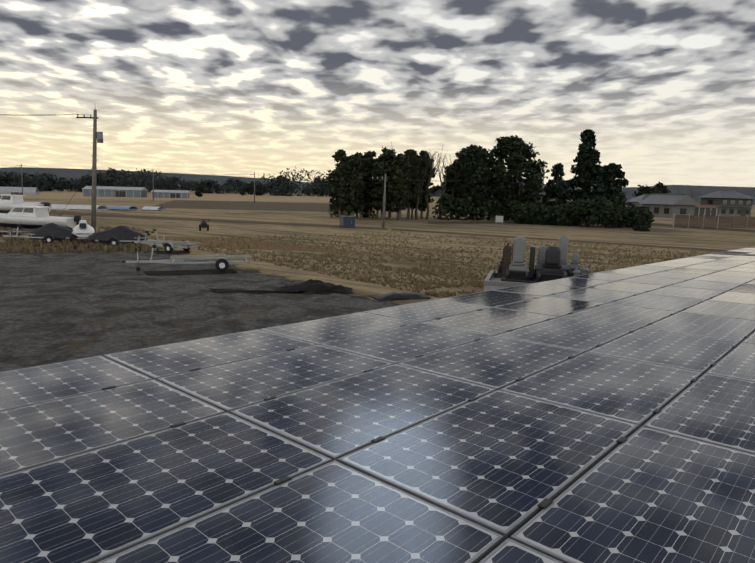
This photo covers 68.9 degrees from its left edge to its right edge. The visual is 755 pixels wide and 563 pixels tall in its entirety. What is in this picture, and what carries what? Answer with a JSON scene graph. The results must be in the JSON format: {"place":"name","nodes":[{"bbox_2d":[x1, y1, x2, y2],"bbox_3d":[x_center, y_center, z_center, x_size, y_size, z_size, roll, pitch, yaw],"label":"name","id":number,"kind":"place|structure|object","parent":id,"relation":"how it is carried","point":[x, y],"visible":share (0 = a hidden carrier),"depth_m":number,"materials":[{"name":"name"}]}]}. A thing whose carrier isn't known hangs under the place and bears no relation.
{"place":"outdoors","nodes":[
{"label":"outdoors","id":0,"kind":"place"},
{"bbox_2d":[0,187,39,194],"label":"shed","id":1,"kind":"structure","parent":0,"point":[18,190],"depth_m":167.19,"materials":[{"name":"metal"}]},
{"bbox_2d":[72,219,94,236],"bbox_3d":[-17.189,-3.162,32.133,1.200,0.928,3.100,-3,10,-26],"label":"boat","id":2,"kind":"object","parent":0,"point":[83,228],"visible":0.98,"depth_m":31.20,"materials":[{"name":"plastic"}]},
{"bbox_2d":[23,192,331,201],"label":"pale field","id":3,"kind":"structure","parent":0,"point":[204,197],"depth_m":199.12,"materials":[{"name":"plant"}]},
{"bbox_2d":[82,186,146,196],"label":"shed","id":4,"kind":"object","parent":3,"relation":"on","point":[105,191],"visible":0.79,"depth_m":180.67,"materials":[{"name":"metal"}]},
{"bbox_2d":[195,187,204,196],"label":"conifer tree","id":5,"kind":"object","parent":3,"relation":"on","point":[198,191],"visible":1,"depth_m":218.69,"materials":[{"name":"green plant"}]},
{"bbox_2d":[49,211,386,229],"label":"road embankment","id":6,"kind":"structure","parent":0,"point":[165,218],"depth_m":58.12,"materials":[{"name":"soil"}]},
{"bbox_2d":[339,216,355,226],"bbox_3d":[-2.869,-5.708,52.483,1.300,1.060,1.000,-4,10,-30],"label":"container","id":7,"kind":"object","parent":6,"relation":"on","point":[347,221],"visible":0.88,"depth_m":52.09,"materials":[{"name":"blue"}]},
{"bbox_2d":[51,209,387,226],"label":"farm track","id":8,"kind":"structure","parent":0,"point":[207,217],"depth_m":64.40,"materials":[{"name":"soil"}]},
{"bbox_2d":[0,246,754,562],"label":"solar panels","id":9,"kind":"object","parent":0,"point":[604,417],"visible":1,"depth_m":3.20,"materials":[{"name":"glass"}]},
{"bbox_2d":[0,189,754,304],"bbox_3d":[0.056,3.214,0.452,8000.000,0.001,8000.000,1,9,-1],"label":"ground","id":10,"kind":"structure","parent":0,"point":[692,237],"depth_m":44.41,"materials":[{"name":"soil"}]},
{"bbox_2d":[0,172,21,186],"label":"tree","id":11,"kind":"object","parent":10,"relation":"on","point":[6,179],"visible":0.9,"depth_m":245.08,"materials":[{"name":"green plant"}]},
{"bbox_2d":[0,232,27,236],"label":"soil under boats","id":12,"kind":"structure","parent":10,"relation":"on","point":[5,233],"depth_m":36.27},
{"bbox_2d":[0,206,81,231],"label":"boat","id":13,"kind":"object","parent":12,"relation":"on","point":[30,217],"visible":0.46,"depth_m":36.34,"materials":[{"name":"white plastic"}]},
{"bbox_2d":[0,194,50,212],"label":"boat","id":14,"kind":"object","parent":10,"relation":"on","point":[8,203],"visible":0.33,"depth_m":40.16,"materials":[{"name":"white plastic"}]},
{"bbox_2d":[0,171,50,190],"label":"tree","id":15,"kind":"object","parent":10,"relation":"on","point":[40,181],"visible":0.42,"depth_m":269.38,"materials":[{"name":"green plant"}]},
{"bbox_2d":[0,210,61,232],"bbox_3d":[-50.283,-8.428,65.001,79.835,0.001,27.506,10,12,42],"label":"trailer","id":16,"kind":"object","parent":10,"relation":"on","point":[49,215],"visible":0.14,"depth_m":57.79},
{"bbox_2d":[24,202,43,203],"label":"row cover","id":17,"kind":"object","parent":10,"relation":"on","point":[35,202],"visible":0.02,"depth_m":80.98,"materials":[{"name":"white plastic"}]},
{"bbox_2d":[24,173,81,190],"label":"tree","id":18,"kind":"object","parent":10,"relation":"on","point":[61,182],"visible":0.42,"depth_m":310.15,"materials":[{"name":"green plant"}]},
{"bbox_2d":[0,224,150,252],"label":"grass tufts","id":19,"kind":"object","parent":10,"relation":"on","point":[47,247],"visible":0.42,"depth_m":28.73,"materials":[{"name":"plant"}]},
{"bbox_2d":[51,204,107,210],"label":"row cover","id":20,"kind":"object","parent":10,"relation":"on","point":[74,207],"visible":0.83,"depth_m":74.59,"materials":[{"name":"white plastic"}]},
{"bbox_2d":[76,109,102,231],"bbox_3d":[-20.384,-8.052,39.152,1.780,9.006,0.495,1,9,-6],"label":"utility pole","id":21,"kind":"object","parent":10,"relation":"on","point":[97,137],"visible":0.94,"depth_m":39.06,"materials":[{"name":"wood"}]},
{"bbox_2d":[0,114,83,115],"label":"wires","id":22,"kind":"object","parent":21,"relation":"attached to","point":[39,115],"visible":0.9,"depth_m":37.24,"materials":[{"name":"black"}]},
{"bbox_2d":[73,173,115,191],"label":"tree","id":23,"kind":"object","parent":10,"relation":"on","point":[101,180],"visible":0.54,"depth_m":305.23,"materials":[{"name":"green plant"}]},
{"bbox_2d":[11,179,203,190],"bbox_3d":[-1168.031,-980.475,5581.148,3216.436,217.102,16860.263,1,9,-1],"label":"treeline","id":24,"kind":"object","parent":10,"relation":"on","point":[113,184],"visible":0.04,"depth_m":496.85,"materials":[{"name":"green plant"}]},
{"bbox_2d":[106,206,137,210],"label":"row cover","id":25,"kind":"object","parent":10,"relation":"on","point":[127,208],"visible":0.79,"depth_m":77.50,"materials":[{"name":"blue plastic"}]},
{"bbox_2d":[100,167,145,186],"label":"tree","id":26,"kind":"object","parent":10,"relation":"on","point":[116,175],"visible":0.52,"depth_m":338.46,"materials":[{"name":"green plant"}]},
{"bbox_2d":[117,168,181,191],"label":"tree","id":27,"kind":"object","parent":10,"relation":"on","point":[149,179],"visible":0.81,"depth_m":404.95,"materials":[{"name":"green plant"}]},
{"bbox_2d":[148,170,153,200],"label":"utility pole","id":28,"kind":"object","parent":10,"relation":"on","point":[153,183],"visible":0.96,"depth_m":141.61,"materials":[{"name":"wood"}]},
{"bbox_2d":[1,164,507,187],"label":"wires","id":29,"kind":"object","parent":28,"relation":"attached to","point":[244,176],"visible":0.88,"depth_m":141.39,"materials":[{"name":"black"}]},
{"bbox_2d":[141,206,165,210],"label":"polytunnel","id":30,"kind":"structure","parent":10,"relation":"on","point":[147,208],"depth_m":78.74,"materials":[{"name":"white plastic"}]},
{"bbox_2d":[151,190,189,197],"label":"blue shed","id":31,"kind":"structure","parent":10,"relation":"on","point":[171,194],"depth_m":186.49,"materials":[{"name":"metal"}]},
{"bbox_2d":[155,176,195,190],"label":"tree","id":32,"kind":"object","parent":10,"relation":"on","point":[184,185],"visible":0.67,"depth_m":473.88,"materials":[{"name":"green plant"}]},
{"bbox_2d":[0,241,406,371],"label":"gravel yard","id":33,"kind":"structure","parent":10,"relation":"on","point":[63,306],"depth_m":15.54,"materials":[{"name":"gravel"}]},
{"bbox_2d":[0,225,69,243],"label":"boat trailer","id":34,"kind":"object","parent":33,"relation":"on","point":[50,238],"visible":0.48,"depth_m":30.93,"materials":[{"name":"metal"}]},
{"bbox_2d":[29,223,77,239],"bbox_3d":[-18.390,-2.871,31.285,2.853,0.949,1.132,1,9,-2],"label":"covered boat","id":35,"kind":"object","parent":34,"relation":"on","point":[57,232],"visible":0.73,"depth_m":30.90,"materials":[{"name":"fabric"}]},
{"bbox_2d":[27,245,141,250],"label":"dry grass","id":36,"kind":"structure","parent":33,"relation":"on","point":[74,247],"depth_m":29.12,"materials":[{"name":"plant"}]},
{"bbox_2d":[95,228,173,246],"bbox_3d":[-13.458,-2.494,30.615,4.254,1.060,1.440,1,9,-3],"label":"boat trailer","id":37,"kind":"object","parent":33,"relation":"on","point":[114,241],"visible":0.31,"depth_m":30.14,"materials":[{"name":"metal"}]},
{"bbox_2d":[89,225,147,242],"bbox_3d":[-14.347,-2.646,30.540,3.037,0.948,1.145,1,9,-3],"label":"covered boat","id":38,"kind":"object","parent":37,"relation":"on","point":[120,232],"visible":0.83,"depth_m":30.15,"materials":[{"name":"fabric"}]},
{"bbox_2d":[154,250,189,253],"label":"shadow","id":39,"kind":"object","parent":33,"relation":"on","point":[174,252],"depth_m":28.15},
{"bbox_2d":[132,231,200,252],"bbox_3d":[-11.174,-2.131,28.654,4.354,1.080,1.440,5,10,23],"label":"boat trailer","id":40,"kind":"object","parent":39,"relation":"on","point":[170,246],"visible":1,"depth_m":28.32,"materials":[{"name":"metal"}]},
{"bbox_2d":[143,269,236,275],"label":"shadow","id":41,"kind":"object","parent":33,"relation":"on","point":[185,272],"depth_m":21.49},
{"bbox_2d":[121,242,251,271],"bbox_3d":[-7.616,-1.009,22.148,4.954,1.100,1.540,-1,10,-18],"label":"boat trailer","id":42,"kind":"object","parent":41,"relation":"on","point":[221,262],"visible":1,"depth_m":21.92,"materials":[{"name":"metal"}]},
{"bbox_2d":[209,288,320,294],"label":"shadow","id":43,"kind":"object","parent":33,"relation":"on","point":[263,292],"depth_m":17.79},
{"bbox_2d":[273,285,301,291],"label":"mound soil","id":44,"kind":"structure","parent":33,"relation":"on","point":[287,288],"depth_m":18.17,"materials":[{"name":"soil"}]},
{"bbox_2d":[295,282,351,294],"bbox_3d":[-1.931,0.238,18.710,2.531,0.001,3.100,-3,10,-25],"label":"burnt soil patch","id":45,"kind":"object","parent":33,"relation":"on","point":[326,293],"depth_m":17.99,"materials":[{"name":"soil"}]},
{"bbox_2d":[293,279,335,291],"bbox_3d":[-1.980,0.084,18.616,1.885,0.348,1.352,5,10,20],"label":"pile","id":46,"kind":"object","parent":45,"relation":"on","point":[311,285],"visible":0.88,"depth_m":18.21,"materials":[{"name":"soil"}]},
{"bbox_2d":[329,285,353,293],"bbox_3d":[-1.196,0.224,18.240,1.012,0.230,0.760,9,12,39],"label":"pile","id":47,"kind":"object","parent":45,"relation":"on","point":[340,289],"visible":0.81,"depth_m":18.04,"materials":[{"name":"soil"}]},
{"bbox_2d":[369,292,430,301],"bbox_3d":[0.719,0.424,17.497,1.800,0.169,0.975,-3,10,-24],"label":"tarp heap","id":48,"kind":"object","parent":33,"relation":"on","point":[392,296],"visible":0.9,"depth_m":17.26,"materials":[{"name":"plastic"}]},
{"bbox_2d":[199,219,209,230],"bbox_3d":[-13.512,-4.423,42.977,0.720,0.961,1.463,-3,10,-26],"label":"tractor","id":49,"kind":"object","parent":10,"relation":"on","point":[204,224],"visible":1,"depth_m":43.06,"materials":[{"name":"black metal"}]},
{"bbox_2d":[188,178,231,193],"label":"tree","id":50,"kind":"object","parent":10,"relation":"on","point":[208,186],"visible":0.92,"depth_m":438.29,"materials":[{"name":"green plant"}]},
{"bbox_2d":[220,178,244,193],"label":"tree","id":51,"kind":"object","parent":10,"relation":"on","point":[233,183],"visible":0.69,"depth_m":513.56,"materials":[{"name":"green plant"}]},
{"bbox_2d":[152,200,331,211],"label":"field","id":52,"kind":"structure","parent":10,"relation":"on","point":[265,206],"depth_m":115.19,"materials":[{"name":"soil"}]},
{"bbox_2d":[239,185,252,195],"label":"conifer tree","id":53,"kind":"object","parent":10,"relation":"on","point":[246,188],"visible":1,"depth_m":314.92,"materials":[{"name":"green plant"}]},
{"bbox_2d":[147,236,346,252],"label":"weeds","id":54,"kind":"object","parent":10,"relation":"on","point":[263,243],"visible":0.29,"depth_m":33.18,"materials":[{"name":"plant"}]},
{"bbox_2d":[235,181,267,194],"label":"tree","id":55,"kind":"object","parent":10,"relation":"on","point":[257,184],"visible":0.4,"depth_m":425.23,"materials":[{"name":"green plant"}]},
{"bbox_2d":[255,186,265,195],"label":"conifer tree","id":56,"kind":"object","parent":10,"relation":"on","point":[259,192],"visible":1,"depth_m":340.27,"materials":[{"name":"green plant"}]},
{"bbox_2d":[262,175,305,195],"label":"tree","id":57,"kind":"object","parent":10,"relation":"on","point":[285,189],"visible":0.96,"depth_m":371.68,"materials":[{"name":"green plant"}]},
{"bbox_2d":[259,166,329,196],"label":"tree","id":58,"kind":"object","parent":10,"relation":"on","point":[301,177],"visible":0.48,"depth_m":411.59,"materials":[{"name":"green plant"}]},
{"bbox_2d":[301,177,330,196],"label":"tree","id":59,"kind":"object","parent":10,"relation":"on","point":[325,193],"visible":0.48,"depth_m":411.78,"materials":[{"name":"green plant"}]},
{"bbox_2d":[326,149,352,218],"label":"slender tree","id":60,"kind":"object","parent":10,"relation":"on","point":[338,188],"visible":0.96,"depth_m":66.92,"materials":[{"name":"green plant"}]},
{"bbox_2d":[331,155,361,215],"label":"slender tree","id":61,"kind":"object","parent":10,"relation":"on","point":[342,162],"visible":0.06,"depth_m":69.35,"materials":[{"name":"green plant"}]},
{"bbox_2d":[328,206,375,217],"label":"clipped hedge","id":62,"kind":"object","parent":10,"relation":"on","point":[364,211],"visible":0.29,"depth_m":74.16,"materials":[{"name":"green plant"}]},
{"bbox_2d":[341,154,364,215],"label":"slender tree","id":63,"kind":"object","parent":10,"relation":"on","point":[352,159],"visible":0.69,"depth_m":66.90,"materials":[{"name":"green plant"}]},
{"bbox_2d":[354,152,366,217],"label":"slender tree","id":64,"kind":"object","parent":10,"relation":"on","point":[359,155],"visible":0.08,"depth_m":72.14,"materials":[{"name":"green plant"}]},
{"bbox_2d":[354,158,372,217],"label":"slender tree","id":65,"kind":"object","parent":10,"relation":"on","point":[365,169],"visible":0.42,"depth_m":70.76,"materials":[{"name":"green plant"}]},
{"bbox_2d":[363,150,376,217],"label":"slender tree","id":66,"kind":"object","parent":10,"relation":"on","point":[369,155],"visible":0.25,"depth_m":72.10,"materials":[{"name":"green plant"}]},
{"bbox_2d":[370,158,388,217],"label":"slender tree","id":67,"kind":"object","parent":10,"relation":"on","point":[380,198],"visible":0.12,"depth_m":72.00,"materials":[{"name":"green plant"}]},
{"bbox_2d":[317,185,441,196],"bbox_3d":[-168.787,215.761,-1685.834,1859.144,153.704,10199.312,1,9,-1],"label":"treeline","id":68,"kind":"object","parent":10,"relation":"on","point":[438,192],"visible":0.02,"depth_m":1126.79,"materials":[{"name":"green plant"}]},
{"bbox_2d":[372,171,387,227],"bbox_3d":[0.181,-8.314,52.653,1.546,6.312,0.319,1,9,-1],"label":"utility pole","id":69,"kind":"object","parent":10,"relation":"on","point":[384,202],"visible":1,"depth_m":52.65,"materials":[{"name":"wood"}]},
{"bbox_2d":[368,152,392,219],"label":"slender tree","id":70,"kind":"object","parent":10,"relation":"on","point":[378,192],"visible":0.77,"depth_m":68.70,"materials":[{"name":"green plant"}]},
{"bbox_2d":[378,147,396,218],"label":"slender tree","id":71,"kind":"object","parent":10,"relation":"on","point":[390,152],"visible":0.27,"depth_m":69.30,"materials":[{"name":"green plant"}]},
{"bbox_2d":[385,175,392,218],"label":"slender tree","id":72,"kind":"object","parent":10,"relation":"on","point":[388,210],"visible":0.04,"depth_m":73.01,"materials":[{"name":"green plant"}]},
{"bbox_2d":[386,159,412,219],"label":"slender tree","id":73,"kind":"object","parent":10,"relation":"on","point":[401,187],"visible":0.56,"depth_m":68.03,"materials":[{"name":"green plant"}]},
{"bbox_2d":[387,153,412,220],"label":"slender tree","id":74,"kind":"object","parent":10,"relation":"on","point":[399,173],"visible":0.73,"depth_m":67.81,"materials":[{"name":"green plant"}]},
{"bbox_2d":[405,150,421,218],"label":"slender tree","id":75,"kind":"object","parent":10,"relation":"on","point":[413,185],"visible":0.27,"depth_m":71.95,"materials":[{"name":"green plant"}]},
{"bbox_2d":[403,149,424,218],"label":"slender tree","id":76,"kind":"object","parent":10,"relation":"on","point":[410,152],"visible":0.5,"depth_m":71.73,"materials":[{"name":"green plant"}]},
{"bbox_2d":[410,165,422,218],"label":"slender tree","id":77,"kind":"object","parent":10,"relation":"on","point":[412,206],"depth_m":74.87,"materials":[{"name":"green plant"}]},
{"bbox_2d":[411,167,430,216],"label":"slender tree","id":78,"kind":"object","parent":10,"relation":"on","point":[426,182],"visible":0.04,"depth_m":75.99,"materials":[{"name":"green plant"}]},
{"bbox_2d":[411,150,437,218],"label":"slender tree","id":79,"kind":"object","parent":10,"relation":"on","point":[423,163],"visible":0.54,"depth_m":73.62,"materials":[{"name":"green plant"}]},
{"bbox_2d":[412,152,436,218],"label":"bare tree","id":80,"kind":"object","parent":10,"relation":"on","point":[418,199],"visible":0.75,"depth_m":72.47,"materials":[{"name":"grey plant"}]},
{"bbox_2d":[420,150,435,216],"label":"slender tree","id":81,"kind":"object","parent":10,"relation":"on","point":[433,190],"visible":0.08,"depth_m":78.81,"materials":[{"name":"green plant"}]},
{"bbox_2d":[156,231,709,297],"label":"stubble grass","id":82,"kind":"structure","parent":10,"relation":"on","point":[425,285],"depth_m":27.39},
{"bbox_2d":[422,145,444,218],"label":"bare tree","id":83,"kind":"object","parent":10,"relation":"on","point":[428,184],"visible":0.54,"depth_m":73.02,"materials":[{"name":"brown plant"}]},
{"bbox_2d":[431,153,459,218],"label":"bare tree","id":84,"kind":"object","parent":10,"relation":"on","point":[443,185],"visible":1,"depth_m":74.21,"materials":[{"name":"grey plant"}]},
{"bbox_2d":[445,155,460,218],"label":"bare tree","id":85,"kind":"object","parent":10,"relation":"on","point":[455,178],"visible":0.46,"depth_m":75.29,"materials":[{"name":"brown plant"}]},
{"bbox_2d":[440,162,474,216],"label":"evergreen tree","id":86,"kind":"object","parent":10,"relation":"on","point":[453,180],"visible":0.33,"depth_m":74.95,"materials":[{"name":"green plant"}]},
{"bbox_2d":[436,144,493,218],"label":"evergreen tree","id":87,"kind":"object","parent":10,"relation":"on","point":[474,159],"visible":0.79,"depth_m":74.88,"materials":[{"name":"green plant"}]},
{"bbox_2d":[495,216,502,221],"bbox_3d":[13.262,-6.545,59.924,0.900,1.200,0.066,-1,9,-13],"label":"utility box","id":88,"kind":"object","parent":10,"relation":"on","point":[499,218],"visible":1,"depth_m":59.85,"materials":[{"name":"grey"}]},
{"bbox_2d":[476,135,549,219],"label":"evergreen tree","id":89,"kind":"object","parent":10,"relation":"on","point":[516,154],"visible":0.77,"depth_m":75.55,"materials":[{"name":"green plant"}]},
{"bbox_2d":[484,235,589,290],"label":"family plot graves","id":90,"kind":"object","parent":10,"relation":"on","point":[552,263],"visible":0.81,"depth_m":16.72,"materials":[{"name":"grey stone"}]},
{"bbox_2d":[539,163,570,207],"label":"cedar tree","id":91,"kind":"object","parent":10,"relation":"on","point":[558,192],"visible":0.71,"depth_m":77.80,"materials":[{"name":"green plant"}]},
{"bbox_2d":[535,204,574,225],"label":"shrub row","id":92,"kind":"object","parent":10,"relation":"on","point":[553,215],"visible":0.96,"depth_m":66.42,"materials":[{"name":"green plant"}]},
{"bbox_2d":[392,229,728,250],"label":"dirt road","id":93,"kind":"structure","parent":10,"relation":"on","point":[557,239],"depth_m":43.22,"materials":[{"name":"soil"}]},
{"bbox_2d":[562,199,605,226],"bbox_3d":[24.811,-8.246,66.312,5.243,3.542,6.048,1,9,-1],"label":"shrub row","id":94,"kind":"object","parent":10,"relation":"on","point":[578,209],"visible":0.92,"depth_m":64.98,"materials":[{"name":"green plant"}]},
{"bbox_2d":[565,129,607,201],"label":"cedar tree","id":95,"kind":"object","parent":10,"relation":"on","point":[587,169],"visible":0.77,"depth_m":79.62,"materials":[{"name":"green plant"}]},
{"bbox_2d":[428,221,754,231],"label":"field","id":96,"kind":"structure","parent":10,"relation":"on","point":[512,222],"depth_m":68.37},
{"bbox_2d":[511,202,542,224],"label":"shrub","id":97,"kind":"object","parent":96,"relation":"on","point":[524,213],"visible":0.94,"depth_m":67.89,"materials":[{"name":"green plant"}]},
{"bbox_2d":[432,194,623,221],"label":"hedge undergrowth","id":98,"kind":"object","parent":96,"relation":"on","point":[488,209],"visible":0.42,"depth_m":74.63,"materials":[{"name":"green plant"}]},
{"bbox_2d":[591,163,628,198],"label":"cedar tree","id":99,"kind":"object","parent":10,"relation":"on","point":[612,172],"visible":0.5,"depth_m":82.59,"materials":[{"name":"green plant"}]},
{"bbox_2d":[588,196,640,227],"bbox_3d":[28.006,-8.035,65.536,5.872,4.325,5.731,1,9,-1],"label":"shrub","id":100,"kind":"object","parent":10,"relation":"on","point":[620,216],"visible":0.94,"depth_m":64.17,"materials":[{"name":"green plant"}]},
{"bbox_2d":[625,206,654,227],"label":"shrub","id":101,"kind":"object","parent":10,"relation":"on","point":[648,214],"visible":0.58,"depth_m":66.29,"materials":[{"name":"green plant"}]},
{"bbox_2d":[632,216,649,231],"bbox_3d":[28.425,-6.147,59.124,1.662,1.949,1.700,1,9,-1],"label":"cone shrub","id":102,"kind":"object","parent":10,"relation":"on","point":[643,223],"visible":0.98,"depth_m":58.78,"materials":[{"name":"green plant"}]},
{"bbox_2d":[632,182,670,196],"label":"tree","id":103,"kind":"object","parent":10,"relation":"on","point":[660,188],"visible":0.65,"depth_m":191.32,"materials":[{"name":"green plant"}]},
{"bbox_2d":[638,194,699,217],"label":"house annex","id":104,"kind":"object","parent":10,"relation":"on","point":[665,205],"visible":0.92,"depth_m":109.49,"materials":[{"name":"white paint"}]},
{"bbox_2d":[672,214,754,228],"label":"slatted fence","id":105,"kind":"object","parent":10,"relation":"on","point":[733,221],"visible":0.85,"depth_m":68.90,"materials":[{"name":"brown wood"}]},
{"bbox_2d":[0,167,754,204],"bbox_3d":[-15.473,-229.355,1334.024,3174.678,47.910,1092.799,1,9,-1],"label":"distant hills","id":106,"kind":"structure","parent":0,"point":[220,179],"depth_m":1297.00,"materials":[{"name":"plant"}]},
{"bbox_2d":[0,0,754,187],"label":"sky","id":107,"kind":"structure","parent":0,"point":[665,89],"materials":[{"name":"grey"}]},
{"bbox_2d":[502,178,552,204],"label":"house","id":108,"kind":"structure","parent":0,"point":[539,188],"depth_m":135.12,"materials":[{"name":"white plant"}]},
{"bbox_2d":[626,194,651,206],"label":"house","id":109,"kind":"structure","parent":0,"point":[636,200],"depth_m":157.81,"materials":[{"name":"white paint"}]},
{"bbox_2d":[697,190,754,215],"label":"house","id":110,"kind":"structure","parent":0,"point":[730,202],"depth_m":137.30,"materials":[{"name":"white paint"}]},
{"bbox_2d":[694,205,716,215],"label":"shed","id":111,"kind":"structure","parent":110,"relation":"attached to","point":[701,210],"depth_m":126.31,"materials":[{"name":"brown metal"}]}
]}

